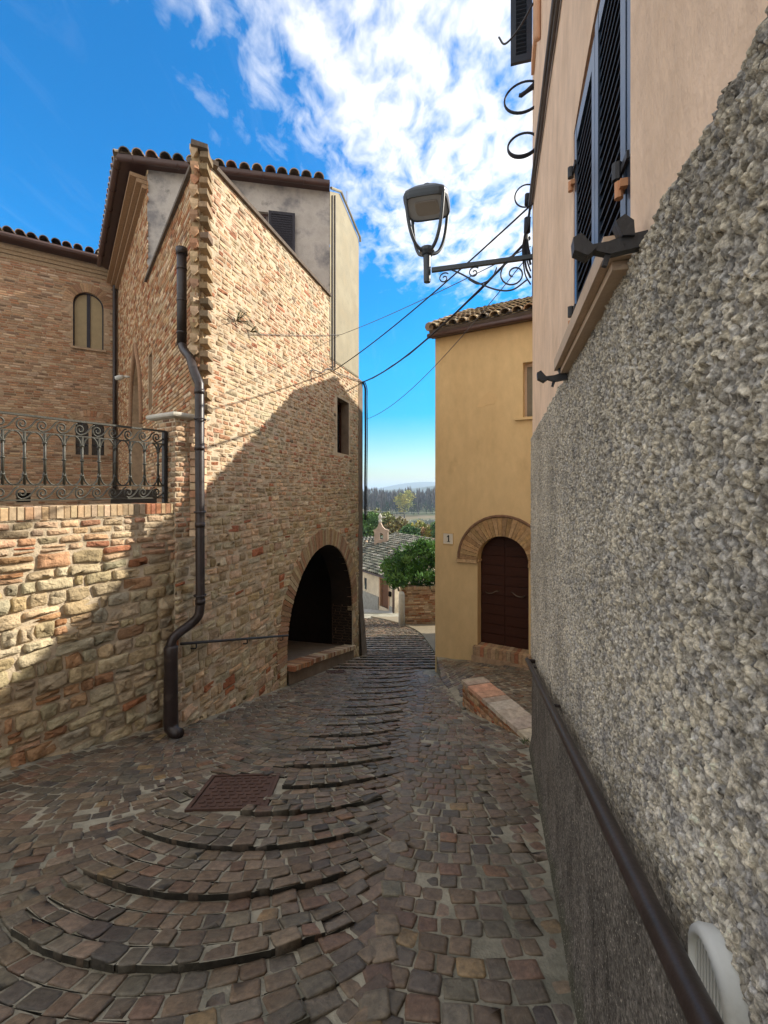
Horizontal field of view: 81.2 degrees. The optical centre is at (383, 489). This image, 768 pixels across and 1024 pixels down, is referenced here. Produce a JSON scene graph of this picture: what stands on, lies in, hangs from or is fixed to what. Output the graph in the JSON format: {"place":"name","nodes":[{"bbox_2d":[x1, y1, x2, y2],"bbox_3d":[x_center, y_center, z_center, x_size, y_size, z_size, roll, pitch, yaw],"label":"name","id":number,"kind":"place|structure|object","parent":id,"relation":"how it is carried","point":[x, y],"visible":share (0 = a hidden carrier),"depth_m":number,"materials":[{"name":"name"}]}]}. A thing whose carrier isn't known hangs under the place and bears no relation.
{"place":"outdoors","nodes":[
{"label":"outdoors","id":0,"kind":"place"},
{"bbox_2d":[0,0,531,488],"label":"sky","id":1,"kind":"structure","parent":0,"point":[384,99],"materials":[{"name":"blue"}]},
{"bbox_2d":[0,606,576,1023],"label":"street","id":2,"kind":"structure","parent":0,"point":[551,961],"depth_m":2.69,"materials":[{"name":"grey stone"}]},
{"bbox_2d":[0,411,209,768],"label":"garden wall","id":3,"kind":"structure","parent":2,"relation":"on","point":[87,610],"depth_m":4.77,"materials":[{"name":"stone"}]},
{"bbox_2d":[0,411,167,502],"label":"iron railing","id":4,"kind":"object","parent":3,"relation":"on","point":[164,446],"visible":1,"depth_m":4.83,"materials":[{"name":"black metal"}]},
{"bbox_2d":[97,139,366,738],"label":"brick house","id":5,"kind":"structure","parent":2,"relation":"on","point":[199,248],"depth_m":7.94,"materials":[{"name":"brick"}]},
{"bbox_2d":[180,635,288,648],"bbox_3d":[-2.095,2.228,6.667,0.098,0.808,2.731,0,0,15],"label":"handrail","id":6,"kind":"object","parent":5,"relation":"attached to","point":[214,641],"visible":1,"depth_m":6.25,"materials":[{"name":"black metal"}]},
{"bbox_2d":[236,311,253,328],"bbox_3d":[-2.084,-2.505,6.525,0.179,0.212,0.547,0,0,15],"label":"dry weed","id":7,"kind":"object","parent":5,"relation":"attached to","point":[239,318],"visible":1,"depth_m":6.57,"materials":[{"name":"beige plant"}]},
{"bbox_2d":[250,326,261,336],"bbox_3d":[-1.948,-2.447,6.892,0.188,0.152,0.169,0,0,-29],"label":"dry weed","id":8,"kind":"object","parent":5,"relation":"attached to","point":[255,331],"visible":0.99,"depth_m":6.92,"materials":[{"name":"beige plant"}]},
{"bbox_2d":[258,210,294,251],"bbox_3d":[-2.623,-4.905,9.847,1.328,2.350,0.215,0,0,-5],"label":"upper window","id":9,"kind":"structure","parent":5,"relation":"in","point":[283,223],"depth_m":9.83,"materials":[{"name":"grey paint"}]},
{"bbox_2d":[310,368,362,381],"bbox_3d":[-1.017,-2.569,10.663,0.047,0.789,3.392,0,0,15],"label":"wall cable","id":10,"kind":"object","parent":5,"relation":"attached to","point":[334,371],"depth_m":9.96,"materials":[{"name":"rubber"}]},
{"bbox_2d":[362,382,367,519],"bbox_3d":[-0.528,-1.064,12.393,0.092,3.821,0.234,0,0,18],"label":"wall cable","id":11,"kind":"object","parent":5,"relation":"attached to","point":[365,487],"depth_m":12.45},
{"bbox_2d":[256,246,530,335],"bbox_3d":[-0.859,-3.036,7.195,2.457,1.302,6.453,0,0,-23],"label":"overhead cable","id":12,"kind":"object","parent":5,"relation":"attached to","point":[400,309],"visible":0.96,"depth_m":7.22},
{"bbox_2d":[334,208,528,370],"bbox_3d":[0.197,-2.850,7.484,0.020,0.291,6.146,0,0,-26],"label":"overhead cable","id":13,"kind":"object","parent":5,"relation":"attached to","point":[502,231],"visible":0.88,"depth_m":6.15,"materials":[{"name":"black rubber"}]},
{"bbox_2d":[363,236,530,381],"bbox_3d":[0.481,-2.759,8.512,0.036,0.431,7.874,0,0,-16],"label":"overhead cable","id":14,"kind":"object","parent":5,"relation":"attached to","point":[465,303],"visible":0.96,"depth_m":6.65,"materials":[{"name":"black rubber"}]},
{"bbox_2d":[184,773,279,812],"bbox_3d":[-1.205,2.486,3.675,0.600,0.220,0.660,0,0,-4],"label":"manhole cover","id":15,"kind":"object","parent":2,"relation":"on","point":[226,792],"visible":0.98,"depth_m":3.64,"materials":[{"name":"metal"}]},
{"bbox_2d":[326,670,345,672],"bbox_3d":[-1.020,3.896,9.550,0.400,0.154,0.340,0,0,-14],"label":"manhole cover","id":16,"kind":"object","parent":2,"relation":"on","point":[338,671],"visible":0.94,"depth_m":9.55,"materials":[{"name":"metal"}]},
{"bbox_2d":[425,296,531,671],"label":"yellow house","id":17,"kind":"structure","parent":2,"relation":"on","point":[483,401],"depth_m":9.09,"materials":[{"name":"paint"}]},
{"bbox_2d":[481,536,528,649],"bbox_3d":[2.436,2.035,9.016,1.053,2.268,0.140,0,0,30],"label":"door","id":18,"kind":"structure","parent":17,"relation":"in","point":[504,563],"depth_m":9.04,"materials":[{"name":"red wood"}]},
{"bbox_2d":[515,361,531,420],"bbox_3d":[3.036,-1.894,8.509,1.030,1.108,0.270,0,0,30],"label":"window","id":19,"kind":"structure","parent":17,"relation":"in","point":[527,366],"depth_m":8.73,"materials":[{"name":"yellow paint"}]},
{"bbox_2d":[437,657,531,716],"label":"terrace","id":20,"kind":"structure","parent":2,"relation":"on","point":[453,690],"depth_m":7.88,"materials":[{"name":"grey stone"}]},
{"bbox_2d":[437,659,531,714],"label":"terrace setts","id":21,"kind":"structure","parent":20,"relation":"on","point":[499,673],"depth_m":8.00,"materials":[{"name":"stone"}]},
{"bbox_2d":[461,677,531,741],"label":"wall","id":22,"kind":"structure","parent":21,"relation":"on","point":[487,699],"depth_m":5.82,"materials":[{"name":"stone"}]},
{"bbox_2d":[518,738,530,745],"bbox_3d":[1.575,2.733,4.878,0.206,0.091,0.203,0,0,0],"label":"weed","id":23,"kind":"object","parent":2,"relation":"on","point":[524,740],"visible":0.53,"depth_m":4.91,"materials":[{"name":"green plant"}]},
{"bbox_2d":[498,0,767,1023],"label":"roughcast house","id":24,"kind":"structure","parent":2,"relation":"on","point":[648,524],"depth_m":0.91,"materials":[{"name":"grey pebble roughcast"},{"name":"beige plaster"},{"name":"clay tile"}]},
{"bbox_2d":[368,252,530,418],"bbox_3d":[0.526,-2.188,8.649,0.011,0.623,8.119,0,0,-15],"label":"overhead cable","id":25,"kind":"object","parent":24,"relation":"attached to","point":[459,339],"visible":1,"depth_m":6.36,"materials":[{"name":"black rubber"}]},
{"bbox_2d":[403,183,532,297],"bbox_3d":[0.924,-2.684,4.825,1.411,1.345,0.488,0,0,14],"label":"wall lantern","id":26,"kind":"object","parent":24,"relation":"attached to","point":[424,202],"depth_m":4.82,"materials":[{"name":"metal"}]},
{"bbox_2d":[498,0,536,74],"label":"upper window","id":27,"kind":"structure","parent":24,"relation":"in","point":[523,50],"depth_m":4.47,"materials":[{"name":"paint"}]},
{"bbox_2d":[504,80,533,114],"bbox_3d":[1.443,-3.947,4.493,0.484,0.334,0.081,0,0,23],"label":"cable coil","id":28,"kind":"object","parent":24,"relation":"attached to","point":[530,88],"visible":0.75,"depth_m":4.50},
{"bbox_2d":[507,131,533,158],"bbox_3d":[1.435,-3.471,4.494,0.408,0.268,0.085,0,0,26],"label":"cable coil","id":29,"kind":"object","parent":24,"relation":"attached to","point":[519,156],"visible":0.81,"depth_m":4.52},
{"bbox_2d":[514,184,533,207],"bbox_3d":[1.498,-3.016,4.583,0.333,0.253,0.080,0,0,24],"label":"cable coil","id":30,"kind":"object","parent":24,"relation":"attached to","point":[517,204],"visible":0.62,"depth_m":4.63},
{"bbox_2d":[522,193,531,284],"bbox_3d":[1.499,-2.624,4.657,0.097,0.955,0.164,0,0,0],"label":"cable drop","id":31,"kind":"object","parent":24,"relation":"attached to","point":[525,243],"visible":0.98,"depth_m":4.70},
{"bbox_2d":[528,0,559,208],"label":"cable bundle","id":32,"kind":"object","parent":24,"relation":"attached to","point":[554,13],"visible":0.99,"depth_m":3.00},
{"bbox_2d":[554,0,632,372],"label":"window","id":33,"kind":"structure","parent":24,"relation":"in","point":[600,170],"depth_m":1.43,"materials":[{"name":"paint"}]},
{"bbox_2d":[525,657,723,1023],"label":"handrail","id":34,"kind":"object","parent":24,"relation":"attached to","point":[695,1002],"visible":0.86,"depth_m":0.69,"materials":[{"name":"metal"}]},
{"bbox_2d":[363,504,434,588],"bbox_3d":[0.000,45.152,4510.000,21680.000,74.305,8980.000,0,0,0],"label":"valley ground","id":35,"kind":"structure","parent":0,"point":[421,515],"depth_m":354.58,"materials":[{"name":"green plant"}]},
{"bbox_2d":[363,537,380,583],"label":"chapel","id":36,"kind":"structure","parent":35,"relation":"on","point":[367,540],"depth_m":39.21,"materials":[{"name":"ceramic"}]},
{"bbox_2d":[363,511,382,536],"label":"leafy tree","id":37,"kind":"object","parent":35,"relation":"on","point":[370,523],"visible":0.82,"depth_m":60.83,"materials":[{"name":"green plant"}]},
{"bbox_2d":[364,609,392,612],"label":"entrance ramp","id":38,"kind":"structure","parent":35,"relation":"on","point":[373,611],"depth_m":28.67,"materials":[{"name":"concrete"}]},
{"bbox_2d":[370,507,395,534],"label":"leafy tree","id":39,"kind":"object","parent":35,"relation":"on","point":[388,518],"visible":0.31,"depth_m":69.42,"materials":[{"name":"green plant"}]},
{"bbox_2d":[381,516,411,534],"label":"autumn tree","id":40,"kind":"object","parent":35,"relation":"on","point":[398,524],"visible":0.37,"depth_m":65.11,"materials":[{"name":"yellow plant"}]},
{"bbox_2d":[363,532,434,612],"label":"cottage","id":41,"kind":"structure","parent":35,"relation":"on","point":[377,595],"depth_m":30.99,"materials":[{"name":"concrete"}]},
{"bbox_2d":[373,523,388,543],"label":"bell gable","id":42,"kind":"structure","parent":41,"relation":"on","point":[379,529],"depth_m":36.42,"materials":[{"name":"beige paint"}]},
{"bbox_2d":[378,513,385,522],"bbox_3d":[-0.162,2.326,36.636,0.644,0.740,0.340,0,0,0],"label":"stone finial","id":43,"kind":"object","parent":42,"relation":"on","point":[380,517],"visible":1,"depth_m":36.54,"materials":[{"name":"white stone"}]},
{"bbox_2d":[382,579,387,607],"bbox_3d":[0.108,6.738,29.121,0.130,1.830,0.996,0,0,-31],"label":"door","id":44,"kind":"structure","parent":41,"relation":"in","point":[384,587],"depth_m":29.26,"materials":[{"name":"brown wood"}]},
{"bbox_2d":[363,486,434,514],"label":"wood","id":45,"kind":"object","parent":35,"relation":"on","point":[382,500],"visible":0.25,"depth_m":366.08,"materials":[{"name":"green plant"}]},
{"bbox_2d":[393,490,415,517],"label":"autumn tree","id":46,"kind":"object","parent":35,"relation":"on","point":[400,501],"visible":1,"depth_m":328.31,"materials":[{"name":"yellow plant"}]},
{"bbox_2d":[398,523,421,535],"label":"leafy tree","id":47,"kind":"object","parent":35,"relation":"on","point":[408,529],"visible":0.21,"depth_m":59.57,"materials":[{"name":"green plant"}]},
{"bbox_2d":[411,519,426,528],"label":"leafy tree","id":48,"kind":"object","parent":35,"relation":"on","point":[419,524],"visible":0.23,"depth_m":83.59,"materials":[{"name":"green plant"}]},
{"bbox_2d":[420,523,432,537],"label":"autumn tree","id":49,"kind":"object","parent":35,"relation":"on","point":[426,531],"visible":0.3,"depth_m":76.94,"materials":[{"name":"green plant"}]},
{"bbox_2d":[430,521,434,537],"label":"leafy tree","id":50,"kind":"object","parent":35,"relation":"on","point":[432,524],"visible":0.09,"depth_m":72.80,"materials":[{"name":"green plant"}]},
{"bbox_2d":[363,482,434,490],"bbox_3d":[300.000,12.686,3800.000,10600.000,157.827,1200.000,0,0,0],"label":"hills","id":51,"kind":"structure","parent":0,"point":[412,485],"depth_m":3619.62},
{"bbox_2d":[369,486,433,497],"bbox_3d":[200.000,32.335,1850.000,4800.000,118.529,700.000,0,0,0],"label":"hills","id":52,"kind":"structure","parent":0,"point":[424,489],"depth_m":1799.29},
{"bbox_2d":[371,616,434,652],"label":"pavement","id":53,"kind":"structure","parent":0,"point":[426,632],"depth_m":18.48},
{"bbox_2d":[398,591,404,625],"bbox_3d":[0.804,5.529,20.320,0.300,1.823,0.300,0,0,0],"label":"stone post","id":54,"kind":"object","parent":53,"relation":"on","point":[401,620],"visible":0.85,"depth_m":20.20,"materials":[{"name":"beige stone"}]},
{"bbox_2d":[399,584,434,623],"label":"hedge wall","id":55,"kind":"structure","parent":53,"relation":"on","point":[419,604],"depth_m":20.68,"materials":[{"name":"brick"}]},
{"bbox_2d":[378,533,434,590],"bbox_3d":[2.506,3.492,21.400,5.596,2.811,3.025,0,0,0],"label":"hedge","id":56,"kind":"object","parent":55,"relation":"on","point":[407,570],"visible":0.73,"depth_m":21.13,"materials":[{"name":"green plant"}]},
{"label":"courtyard","id":57,"kind":"structure","parent":0,"visible":0},
{"bbox_2d":[0,225,117,506],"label":"courtyard house","id":58,"kind":"structure","parent":57,"relation":"on","point":[58,330],"depth_m":13.25,"materials":[{"name":"brick"}]},
{"bbox_2d":[76,423,88,454],"bbox_3d":[-9.238,-1.569,13.708,0.329,1.020,0.199,0,0,-34],"label":"window","id":59,"kind":"structure","parent":58,"relation":"in","point":[86,447],"depth_m":13.79,"materials":[{"name":"black glass"}]},
{"bbox_2d":[70,292,105,352],"bbox_3d":[-9.070,-5.150,13.754,0.905,1.781,0.230,0,0,-34],"label":"window","id":60,"kind":"structure","parent":58,"relation":"in","point":[88,310],"depth_m":13.79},
{"bbox_2d":[92,424,103,455],"bbox_3d":[-8.898,-1.569,13.936,0.329,1.020,0.199,0,0,-34],"label":"window","id":61,"kind":"structure","parent":58,"relation":"in","point":[94,446],"depth_m":14.00,"materials":[{"name":"black glass"}]}
]}

